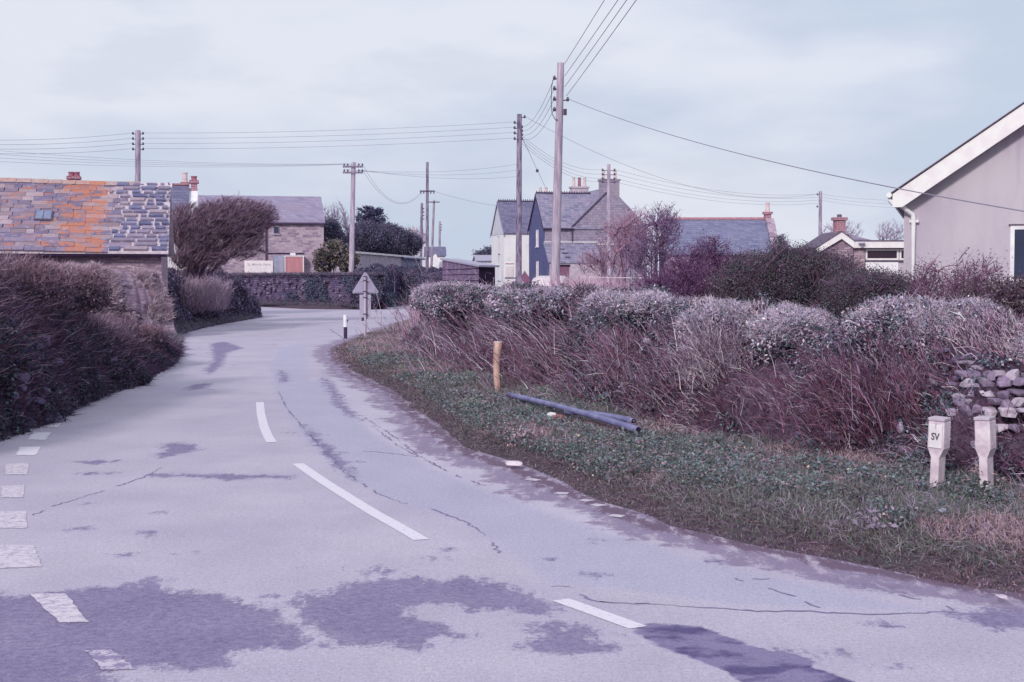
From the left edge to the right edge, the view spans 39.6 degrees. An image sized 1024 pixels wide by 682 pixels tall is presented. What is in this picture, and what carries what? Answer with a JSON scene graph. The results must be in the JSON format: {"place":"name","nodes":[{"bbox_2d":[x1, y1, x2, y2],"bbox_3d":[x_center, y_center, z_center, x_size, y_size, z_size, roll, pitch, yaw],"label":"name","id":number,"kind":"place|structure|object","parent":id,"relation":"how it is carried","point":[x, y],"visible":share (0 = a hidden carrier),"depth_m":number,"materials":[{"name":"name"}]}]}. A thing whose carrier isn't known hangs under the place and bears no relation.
{"place":"outdoors","nodes":[
{"label":"outdoors","id":0,"kind":"place"},
{"bbox_2d":[0,305,1023,681],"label":"road","id":1,"kind":"structure","parent":0,"point":[224,543],"depth_m":7.80,"materials":[{"name":"asphalt"}]},
{"bbox_2d":[1,485,24,497],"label":"give way marking","id":2,"kind":"object","parent":1,"relation":"on","point":[10,491],"visible":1,"depth_m":10.66,"materials":[{"name":"paint"}]},
{"bbox_2d":[0,511,27,527],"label":"give way marking","id":3,"kind":"object","parent":1,"relation":"on","point":[12,519],"visible":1,"depth_m":9.43,"materials":[{"name":"paint"}]},
{"bbox_2d":[5,463,29,474],"bbox_3d":[-4.159,1.073,11.935,0.205,0.001,0.802,-1,3,-18],"label":"give way marking","id":4,"kind":"object","parent":1,"relation":"on","point":[16,468],"visible":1,"depth_m":11.96,"materials":[{"name":"paint"}]},
{"bbox_2d":[0,545,41,567],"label":"give way marking","id":5,"kind":"object","parent":1,"relation":"on","point":[15,556],"visible":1,"depth_m":8.17,"materials":[{"name":"paint"}]},
{"bbox_2d":[16,447,39,454],"bbox_3d":[-4.488,1.018,13.178,0.213,0.001,0.719,-1,3,-14],"label":"give way marking","id":6,"kind":"object","parent":1,"relation":"on","point":[28,451],"visible":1,"depth_m":13.17,"materials":[{"name":"paint"}]},
{"bbox_2d":[27,432,50,439],"bbox_3d":[-4.791,0.963,14.418,0.188,0.001,0.771,-1,3,-14],"label":"give way marking","id":7,"kind":"object","parent":1,"relation":"on","point":[39,436],"visible":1,"depth_m":14.37,"materials":[{"name":"paint"}]},
{"bbox_2d":[30,593,88,622],"bbox_3d":[-2.199,1.293,6.929,0.162,0.001,0.764,-1,3,-29],"label":"give way marking","id":8,"kind":"object","parent":1,"relation":"on","point":[61,607],"visible":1,"depth_m":6.93,"materials":[{"name":"paint"}]},
{"bbox_2d":[85,649,135,669],"bbox_3d":[-1.688,1.336,5.967,0.129,0.001,0.405,-1,3,-28],"label":"give way marking","id":9,"kind":"object","parent":1,"relation":"on","point":[107,659],"visible":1,"depth_m":5.95,"materials":[{"name":"paint"}]},
{"bbox_2d":[256,402,276,441],"bbox_3d":[-2.815,0.888,16.115,0.133,0.001,4.578,-1,3,-11],"label":"line marking","id":10,"kind":"object","parent":1,"relation":"on","point":[264,426],"visible":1,"depth_m":15.66,"materials":[{"name":"paint"}]},
{"bbox_2d":[293,463,427,539],"bbox_3d":[-1.215,1.136,10.490,0.127,0.001,3.809,-1,3,-20],"label":"line marking","id":11,"kind":"object","parent":1,"relation":"on","point":[365,507],"visible":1,"depth_m":10.05,"materials":[{"name":"paint"}]},
{"bbox_2d":[32,314,955,614],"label":"road cracks","id":12,"kind":"object","parent":1,"relation":"on","point":[568,586],"visible":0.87,"depth_m":8.34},
{"bbox_2d":[532,276,568,285],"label":"parked van","id":13,"kind":"object","parent":1,"relation":"on","point":[540,278],"visible":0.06,"depth_m":73.42,"materials":[{"name":"paint"}]},
{"bbox_2d":[553,598,645,628],"bbox_3d":[0.411,1.299,6.798,0.100,0.001,0.657,-1,3,-31],"label":"line marking","id":14,"kind":"object","parent":1,"relation":"on","point":[603,614],"visible":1,"depth_m":6.78,"materials":[{"name":"paint"}]},
{"bbox_2d":[0,0,1023,275],"label":"sky","id":15,"kind":"structure","parent":0,"point":[872,91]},
{"bbox_2d":[208,280,1023,595],"bbox_3d":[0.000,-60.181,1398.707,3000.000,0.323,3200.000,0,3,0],"label":"ground","id":16,"kind":"structure","parent":0,"point":[656,514],"depth_m":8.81,"materials":[{"name":"plant"}]},
{"bbox_2d":[0,178,173,292],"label":"stone barn","id":17,"kind":"structure","parent":16,"relation":"on","point":[122,225],"depth_m":40.51,"materials":[{"name":"stone"}]},
{"bbox_2d":[0,242,188,440],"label":"roadside hedge","id":18,"kind":"object","parent":16,"relation":"on","point":[58,365],"visible":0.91,"depth_m":16.80,"materials":[{"name":"plant"}]},
{"bbox_2d":[1,249,82,311],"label":"twiggy scrub","id":19,"kind":"object","parent":18,"relation":"on","point":[44,277],"visible":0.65,"depth_m":17.06,"materials":[{"name":"brown plant"}]},
{"bbox_2d":[62,263,115,318],"bbox_3d":[-5.884,-0.690,19.473,0.879,0.780,1.341,0,3,0],"label":"twiggy scrub","id":20,"kind":"object","parent":18,"relation":"on","point":[92,285],"visible":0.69,"depth_m":19.35,"materials":[{"name":"brown plant"}]},
{"bbox_2d":[134,323,174,350],"bbox_3d":[-6.489,-0.028,25.526,0.860,0.616,1.321,0,3,0],"label":"twiggy scrub","id":21,"kind":"object","parent":18,"relation":"on","point":[163,338],"visible":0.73,"depth_m":25.35,"materials":[{"name":"brown plant"}]},
{"bbox_2d":[33,259,179,333],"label":"rubble bank","id":22,"kind":"structure","parent":16,"relation":"on","point":[141,293],"depth_m":37.58,"materials":[{"name":"stone"}]},
{"bbox_2d":[66,172,198,269],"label":"slate cottage","id":23,"kind":"structure","parent":16,"relation":"on","point":[182,191],"depth_m":59.59,"materials":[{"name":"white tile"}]},
{"bbox_2d":[132,130,143,181],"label":"utility pole","id":24,"kind":"object","parent":16,"relation":"on","point":[137,144],"visible":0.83,"depth_m":67.59,"materials":[{"name":"wood"}]},
{"bbox_2d":[144,138,509,148],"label":"overhead wire","id":25,"kind":"object","parent":24,"relation":"attached to","point":[321,146],"visible":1,"depth_m":64.22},
{"bbox_2d":[149,132,513,143],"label":"overhead wire","id":26,"kind":"object","parent":24,"relation":"attached to","point":[306,141],"visible":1,"depth_m":63.83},
{"bbox_2d":[228,122,507,132],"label":"overhead wire","id":27,"kind":"object","parent":24,"relation":"attached to","point":[358,129],"visible":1,"depth_m":62.73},
{"bbox_2d":[246,127,511,137],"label":"overhead wire","id":28,"kind":"object","parent":24,"relation":"attached to","point":[370,134],"visible":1,"depth_m":62.55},
{"bbox_2d":[166,312,261,344],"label":"slope grass","id":29,"kind":"structure","parent":16,"relation":"on","point":[181,329],"depth_m":46.87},
{"bbox_2d":[167,266,261,323],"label":"roadside hedge","id":30,"kind":"object","parent":16,"relation":"on","point":[243,300],"visible":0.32,"depth_m":52.96,"materials":[{"name":"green plant"}]},
{"bbox_2d":[168,270,237,313],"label":"grass clump","id":31,"kind":"object","parent":30,"relation":"on","point":[214,297],"visible":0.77,"depth_m":48.07,"materials":[{"name":"plant"}]},
{"bbox_2d":[168,191,284,282],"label":"windswept thorn","id":32,"kind":"object","parent":30,"relation":"on","point":[201,230],"visible":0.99,"depth_m":49.45,"materials":[{"name":"brown plant"}]},
{"bbox_2d":[244,261,272,272],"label":"name board","id":33,"kind":"object","parent":16,"relation":"on","point":[258,266],"visible":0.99,"depth_m":84.47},
{"bbox_2d":[198,195,324,275],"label":"stone barn","id":34,"kind":"structure","parent":16,"relation":"on","point":[295,239],"depth_m":85.26,"materials":[{"name":"stone"}]},
{"bbox_2d":[284,256,303,272],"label":"door","id":35,"kind":"structure","parent":34,"relation":"in","point":[292,264],"depth_m":84.68,"materials":[{"name":"red paint"}]},
{"bbox_2d":[226,270,386,308],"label":"roadside wall","id":36,"kind":"structure","parent":16,"relation":"on","point":[328,288],"depth_m":77.98,"materials":[{"name":"stone"}]},
{"bbox_2d":[311,238,360,272],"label":"laurel bush","id":37,"kind":"object","parent":16,"relation":"on","point":[333,254],"visible":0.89,"depth_m":77.37,"materials":[{"name":"green plant"}]},
{"bbox_2d":[322,199,349,235],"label":"bare tree","id":38,"kind":"object","parent":16,"relation":"on","point":[344,225],"visible":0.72,"depth_m":97.64,"materials":[{"name":"brown plant"}]},
{"bbox_2d":[324,215,348,248],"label":"evergreen tree","id":39,"kind":"object","parent":16,"relation":"on","point":[332,230],"visible":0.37,"depth_m":91.10,"materials":[{"name":"green plant"}]},
{"bbox_2d":[343,315,347,338],"bbox_3d":[-4.409,-0.328,37.741,0.128,0.731,0.110,0,3,0],"label":"verge marker","id":40,"kind":"object","parent":16,"relation":"on","point":[345,320],"visible":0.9,"depth_m":37.70,"materials":[{"name":"black paint"}]},
{"bbox_2d":[343,162,362,271],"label":"utility pole","id":41,"kind":"object","parent":16,"relation":"on","point":[353,167],"visible":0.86,"depth_m":75.67,"materials":[{"name":"wood"}]},
{"bbox_2d":[0,154,319,164],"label":"overhead wire","id":42,"kind":"object","parent":41,"relation":"attached to","point":[180,163],"visible":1,"depth_m":67.55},
{"bbox_2d":[7,158,340,165],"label":"overhead wire","id":43,"kind":"object","parent":41,"relation":"attached to","point":[202,165],"visible":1,"depth_m":68.41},
{"bbox_2d":[352,272,377,336],"bbox_3d":[-3.514,-0.722,34.041,0.635,1.846,0.096,0,3,2],"label":"road sign","id":44,"kind":"object","parent":16,"relation":"on","point":[365,285],"visible":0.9,"depth_m":34.05,"materials":[{"name":"metal"}]},
{"bbox_2d":[355,205,389,224],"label":"cypress tree","id":45,"kind":"object","parent":16,"relation":"on","point":[370,212],"visible":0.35,"depth_m":107.22,"materials":[{"name":"green plant"}]},
{"bbox_2d":[358,265,390,309],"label":"ivy clump","id":46,"kind":"object","parent":16,"relation":"on","point":[378,283],"visible":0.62,"depth_m":73.11,"materials":[{"name":"green plant"}]},
{"bbox_2d":[332,251,424,271],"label":"outbuilding","id":47,"kind":"structure","parent":16,"relation":"on","point":[367,259],"depth_m":93.31,"materials":[{"name":"concrete"}]},
{"bbox_2d":[345,218,424,255],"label":"evergreen thicket","id":48,"kind":"object","parent":16,"relation":"on","point":[383,238],"visible":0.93,"depth_m":104.18,"materials":[{"name":"green plant"}]},
{"bbox_2d":[346,263,441,307],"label":"roadside hedge","id":49,"kind":"object","parent":16,"relation":"on","point":[354,299],"visible":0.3,"depth_m":81.64,"materials":[{"name":"green plant"}]},
{"bbox_2d":[413,227,425,266],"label":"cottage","id":50,"kind":"structure","parent":16,"relation":"on","point":[424,244],"depth_m":174.85,"materials":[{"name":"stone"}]},
{"bbox_2d":[400,267,441,288],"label":"junction scrub","id":51,"kind":"object","parent":16,"relation":"on","point":[416,278],"visible":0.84,"depth_m":83.15,"materials":[{"name":"green plant"}]},
{"bbox_2d":[420,203,423,264],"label":"utility pole","id":52,"kind":"object","parent":16,"relation":"on","point":[421,221],"visible":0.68,"depth_m":124.59,"materials":[{"name":"wood"}]},
{"bbox_2d":[420,162,434,291],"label":"utility pole","id":53,"kind":"object","parent":16,"relation":"on","point":[427,190],"visible":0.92,"depth_m":89.66,"materials":[{"name":"wood"}]},
{"bbox_2d":[429,200,439,266],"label":"utility pole","id":54,"kind":"object","parent":16,"relation":"on","point":[432,237],"visible":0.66,"depth_m":119.64,"materials":[{"name":"wood"}]},
{"bbox_2d":[424,247,445,268],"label":"cottage","id":55,"kind":"structure","parent":16,"relation":"on","point":[439,253],"depth_m":149.90,"materials":[{"name":"paint"}]},
{"bbox_2d":[398,284,490,327],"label":"tall grass","id":56,"kind":"structure","parent":16,"relation":"on","point":[417,311],"depth_m":32.84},
{"bbox_2d":[440,258,498,287],"bbox_3d":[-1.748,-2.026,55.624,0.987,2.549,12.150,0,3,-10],"label":"timber shed","id":57,"kind":"structure","parent":16,"relation":"on","point":[457,268],"depth_m":53.05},
{"bbox_2d":[471,245,491,254],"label":"distant thicket","id":58,"kind":"object","parent":16,"relation":"on","point":[488,250],"visible":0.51,"depth_m":139.27,"materials":[{"name":"green plant"}]},
{"bbox_2d":[472,255,491,263],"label":"outbuilding","id":59,"kind":"structure","parent":16,"relation":"on","point":[487,259],"depth_m":132.36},
{"bbox_2d":[493,341,501,391],"bbox_3d":[-0.184,0.408,17.989,0.123,0.808,0.110,0,3,0],"label":"post stump","id":60,"kind":"object","parent":16,"relation":"on","point":[496,368],"visible":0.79,"depth_m":17.95,"materials":[{"name":"brown wood"}]},
{"bbox_2d":[490,187,547,287],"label":"white house","id":61,"kind":"structure","parent":16,"relation":"on","point":[503,232],"depth_m":110.73,"materials":[{"name":"paint"}]},
{"bbox_2d":[513,114,525,282],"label":"utility pole","id":62,"kind":"object","parent":16,"relation":"on","point":[519,133],"visible":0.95,"depth_m":59.71,"materials":[{"name":"wood"}]},
{"bbox_2d":[528,118,814,197],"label":"overhead wire","id":63,"kind":"object","parent":62,"relation":"attached to","point":[676,182],"visible":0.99,"depth_m":72.73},
{"bbox_2d":[550,62,568,286],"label":"utility pole","id":64,"kind":"object","parent":16,"relation":"on","point":[556,213],"visible":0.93,"depth_m":42.72,"materials":[{"name":"wood"}]},
{"bbox_2d":[569,99,1023,211],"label":"overhead wire","id":65,"kind":"object","parent":64,"relation":"attached to","point":[824,173],"visible":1,"depth_m":25.07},
{"bbox_2d":[506,392,640,432],"bbox_3d":[0.526,0.684,14.255,0.060,0.090,4.108,-1,3,-16],"label":"plastic pipe","id":66,"kind":"object","parent":16,"relation":"on","point":[605,419],"visible":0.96,"depth_m":13.78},
{"bbox_2d":[529,267,637,289],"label":"tall grass","id":67,"kind":"structure","parent":16,"relation":"on","point":[596,281],"depth_m":29.67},
{"bbox_2d":[527,170,646,290],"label":"slate house","id":68,"kind":"structure","parent":16,"relation":"on","point":[583,211],"depth_m":97.57,"materials":[{"name":"stone"}]},
{"bbox_2d":[560,265,569,276],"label":"door","id":69,"kind":"structure","parent":68,"relation":"in","point":[562,267],"depth_m":95.59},
{"bbox_2d":[564,410,635,423],"bbox_3d":[0.825,0.717,13.595,0.056,0.089,1.292,-1,3,-26],"label":"plastic pipe","id":70,"kind":"object","parent":16,"relation":"on","point":[620,417],"visible":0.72,"depth_m":13.30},
{"bbox_2d":[602,164,615,282],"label":"utility pole","id":71,"kind":"object","parent":16,"relation":"on","point":[608,174],"visible":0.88,"depth_m":71.68,"materials":[{"name":"wood"}]},
{"bbox_2d":[575,204,653,288],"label":"bare shrub","id":72,"kind":"object","parent":16,"relation":"on","point":[623,232],"visible":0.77,"depth_m":45.72,"materials":[{"name":"brown plant"}]},
{"bbox_2d":[621,201,688,283],"bbox_3d":[3.959,-2.041,39.919,1.983,3.779,2.122,0,3,0],"label":"bare tree","id":73,"kind":"object","parent":16,"relation":"on","point":[658,224],"visible":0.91,"depth_m":39.74,"materials":[{"name":"brown plant"}]},
{"bbox_2d":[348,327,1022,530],"bbox_3d":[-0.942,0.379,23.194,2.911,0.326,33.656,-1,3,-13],"label":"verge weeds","id":74,"kind":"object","parent":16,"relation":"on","point":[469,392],"visible":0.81,"depth_m":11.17,"materials":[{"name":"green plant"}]},
{"bbox_2d":[627,229,754,299],"bbox_3d":[3.927,-1.022,29.800,2.924,2.642,2.744,-1,3,-28],"label":"purple shrub","id":75,"kind":"object","parent":16,"relation":"on","point":[688,277],"visible":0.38,"depth_m":29.52,"materials":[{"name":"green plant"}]},
{"bbox_2d":[392,276,1023,490],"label":"hedge bank","id":76,"kind":"structure","parent":16,"relation":"on","point":[989,336],"depth_m":12.36,"materials":[{"name":"plant"}]},
{"bbox_2d":[328,250,497,357],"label":"bare stems","id":77,"kind":"object","parent":76,"relation":"on","point":[424,326],"visible":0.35,"depth_m":24.93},
{"bbox_2d":[375,265,503,373],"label":"bare stems","id":78,"kind":"object","parent":76,"relation":"on","point":[473,355],"visible":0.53,"depth_m":21.34,"materials":[{"name":"plant"}]},
{"bbox_2d":[407,277,504,327],"bbox_3d":[-0.839,-0.635,23.530,1.797,0.868,1.745,0,3,0],"label":"bramble mound","id":79,"kind":"object","parent":76,"relation":"on","point":[441,294],"visible":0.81,"depth_m":23.13,"materials":[{"name":"green plant"}]},
{"bbox_2d":[433,286,581,388],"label":"bare stems","id":80,"kind":"object","parent":76,"relation":"on","point":[542,353],"visible":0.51,"depth_m":18.13,"materials":[{"name":"plant"}]},
{"bbox_2d":[480,282,573,330],"bbox_3d":[0.278,-0.466,19.262,1.431,0.673,1.502,0,3,0],"label":"bramble mound","id":81,"kind":"object","parent":76,"relation":"on","point":[544,300],"visible":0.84,"depth_m":18.89,"materials":[{"name":"green plant"}]},
{"bbox_2d":[476,301,607,401],"bbox_3d":[0.981,0.507,16.136,2.832,2.003,1.182,1,3,15],"label":"reed fan","id":82,"kind":"object","parent":76,"relation":"on","point":[570,385],"visible":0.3,"depth_m":16.17},
{"bbox_2d":[510,283,692,423],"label":"bare stems","id":83,"kind":"object","parent":76,"relation":"on","point":[642,382],"visible":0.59,"depth_m":13.77,"materials":[{"name":"plant"}]},
{"bbox_2d":[565,309,643,388],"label":"bare stems","id":84,"kind":"object","parent":76,"relation":"on","point":[618,339],"visible":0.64,"depth_m":14.96,"materials":[{"name":"plant"}]},
{"bbox_2d":[575,287,674,331],"bbox_3d":[1.360,-0.334,15.479,1.340,0.527,1.283,-2,3,-33],"label":"bramble mound","id":85,"kind":"object","parent":76,"relation":"on","point":[630,307],"visible":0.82,"depth_m":15.21,"materials":[{"name":"grey plant"}]},
{"bbox_2d":[641,301,762,399],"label":"bare stems","id":86,"kind":"object","parent":76,"relation":"on","point":[714,352],"visible":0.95,"depth_m":12.74,"materials":[{"name":"plant"}]},
{"bbox_2d":[670,297,758,344],"bbox_3d":[1.934,-0.175,13.700,0.859,0.537,1.210,0,3,0],"label":"bramble mound","id":87,"kind":"object","parent":76,"relation":"on","point":[725,308],"visible":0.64,"depth_m":13.44,"materials":[{"name":"green plant"}]},
{"bbox_2d":[711,325,803,442],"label":"bare stems","id":88,"kind":"object","parent":76,"relation":"on","point":[764,394],"visible":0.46,"depth_m":11.97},
{"bbox_2d":[737,298,843,364],"bbox_3d":[2.512,-0.059,12.835,1.085,0.667,1.469,0,3,0],"label":"bramble mound","id":89,"kind":"object","parent":76,"relation":"on","point":[773,334],"visible":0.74,"depth_m":12.49,"materials":[{"name":"grey plant"}]},
{"bbox_2d":[738,315,926,455],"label":"bare stems","id":90,"kind":"object","parent":76,"relation":"on","point":[823,406],"visible":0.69,"depth_m":11.04,"materials":[{"name":"plant"}]},
{"bbox_2d":[746,279,994,456],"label":"bare stems","id":91,"kind":"object","parent":76,"relation":"on","point":[903,381],"visible":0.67,"depth_m":10.76,"materials":[{"name":"plant"}]},
{"bbox_2d":[820,287,1011,379],"bbox_3d":[3.326,-0.024,11.627,1.680,0.866,1.616,0,3,0],"label":"bramble mound","id":92,"kind":"object","parent":76,"relation":"on","point":[941,315],"visible":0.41,"depth_m":11.25,"materials":[{"name":"grey plant"}]},
{"bbox_2d":[893,389,1023,479],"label":"reed fan","id":93,"kind":"object","parent":76,"relation":"on","point":[969,457],"visible":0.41,"depth_m":9.72},
{"bbox_2d":[921,270,1023,319],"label":"garden shrub","id":94,"kind":"object","parent":76,"relation":"on","point":[1013,299],"visible":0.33,"depth_m":18.64,"materials":[{"name":"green plant"}]},
{"bbox_2d":[953,369,1023,463],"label":"dry stone wall","id":95,"kind":"structure","parent":76,"relation":"on","point":[1005,379],"depth_m":9.99,"materials":[{"name":"stone"}]},
{"bbox_2d":[1006,333,1023,358],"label":"bramble mound","id":96,"kind":"object","parent":76,"relation":"on","point":[1021,341],"visible":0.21,"depth_m":10.43,"materials":[{"name":"green plant"}]},
{"bbox_2d":[660,202,777,297],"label":"slate cottage","id":97,"kind":"structure","parent":16,"relation":"on","point":[743,232],"depth_m":76.00,"materials":[{"name":"stone"}]},
{"bbox_2d":[771,233,802,256],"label":"distant thicket","id":98,"kind":"object","parent":16,"relation":"on","point":[782,237],"visible":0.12,"depth_m":65.72,"materials":[{"name":"brown plant"}]},
{"bbox_2d":[702,230,877,320],"bbox_3d":[4.795,-0.695,24.668,2.899,2.446,2.855,0,3,0],"label":"garden hedge","id":99,"kind":"object","parent":16,"relation":"on","point":[769,275],"visible":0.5,"depth_m":24.51,"materials":[{"name":"green plant"}]},
{"bbox_2d":[816,191,821,235],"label":"utility pole","id":100,"kind":"object","parent":16,"relation":"on","point":[820,215],"visible":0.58,"depth_m":89.65,"materials":[{"name":"wood"}]},
{"bbox_2d":[822,220,864,236],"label":"bare tree","id":101,"kind":"object","parent":16,"relation":"on","point":[857,226],"visible":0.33,"depth_m":103.62,"materials":[{"name":"brown plant"}]},
{"bbox_2d":[801,214,903,299],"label":"bungalow","id":102,"kind":"object","parent":16,"relation":"on","point":[889,253],"visible":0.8,"depth_m":57.91,"materials":[{"name":"paint"}]},
{"bbox_2d":[865,249,898,259],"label":"window","id":103,"kind":"structure","parent":102,"relation":"in","point":[872,254],"depth_m":57.93,"materials":[{"name":"paint"}]},
{"bbox_2d":[813,260,926,321],"bbox_3d":[5.575,-0.302,22.029,1.852,1.888,1.884,0,3,0],"label":"garden shrub","id":104,"kind":"object","parent":16,"relation":"on","point":[859,287],"visible":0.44,"depth_m":21.65,"materials":[{"name":"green plant"}]},
{"bbox_2d":[875,217,903,239],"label":"bare tree","id":105,"kind":"object","parent":16,"relation":"on","point":[886,236],"visible":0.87,"depth_m":99.59,"materials":[{"name":"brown plant"}]},
{"bbox_2d":[927,416,950,492],"bbox_3d":[2.820,0.794,9.424,0.113,0.585,0.118,6,7,40],"label":"concrete marker post","id":106,"kind":"object","parent":16,"relation":"on","point":[939,428],"visible":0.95,"depth_m":9.38,"materials":[{"name":"concrete"}]},
{"bbox_2d":[886,102,1023,320],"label":"cream house","id":107,"kind":"structure","parent":16,"relation":"on","point":[985,165],"depth_m":25.52,"materials":[{"name":"paint"}]},
{"bbox_2d":[1010,225,1023,283],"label":"window","id":108,"kind":"structure","parent":107,"relation":"in","point":[1016,232],"depth_m":25.36,"materials":[{"name":"white paint"}]},
{"bbox_2d":[899,246,1012,299],"bbox_3d":[6.536,-0.362,21.000,1.803,2.087,1.642,0,3,0],"label":"bramble shrub","id":109,"kind":"object","parent":16,"relation":"on","point":[928,284],"visible":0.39,"depth_m":20.89,"materials":[{"name":"brown plant"}]},
{"bbox_2d":[974,416,995,491],"bbox_3d":[3.097,0.792,9.296,0.107,0.600,0.112,0,4,40],"label":"concrete marker post","id":110,"kind":"object","parent":16,"relation":"on","point":[985,437],"visible":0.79,"depth_m":9.26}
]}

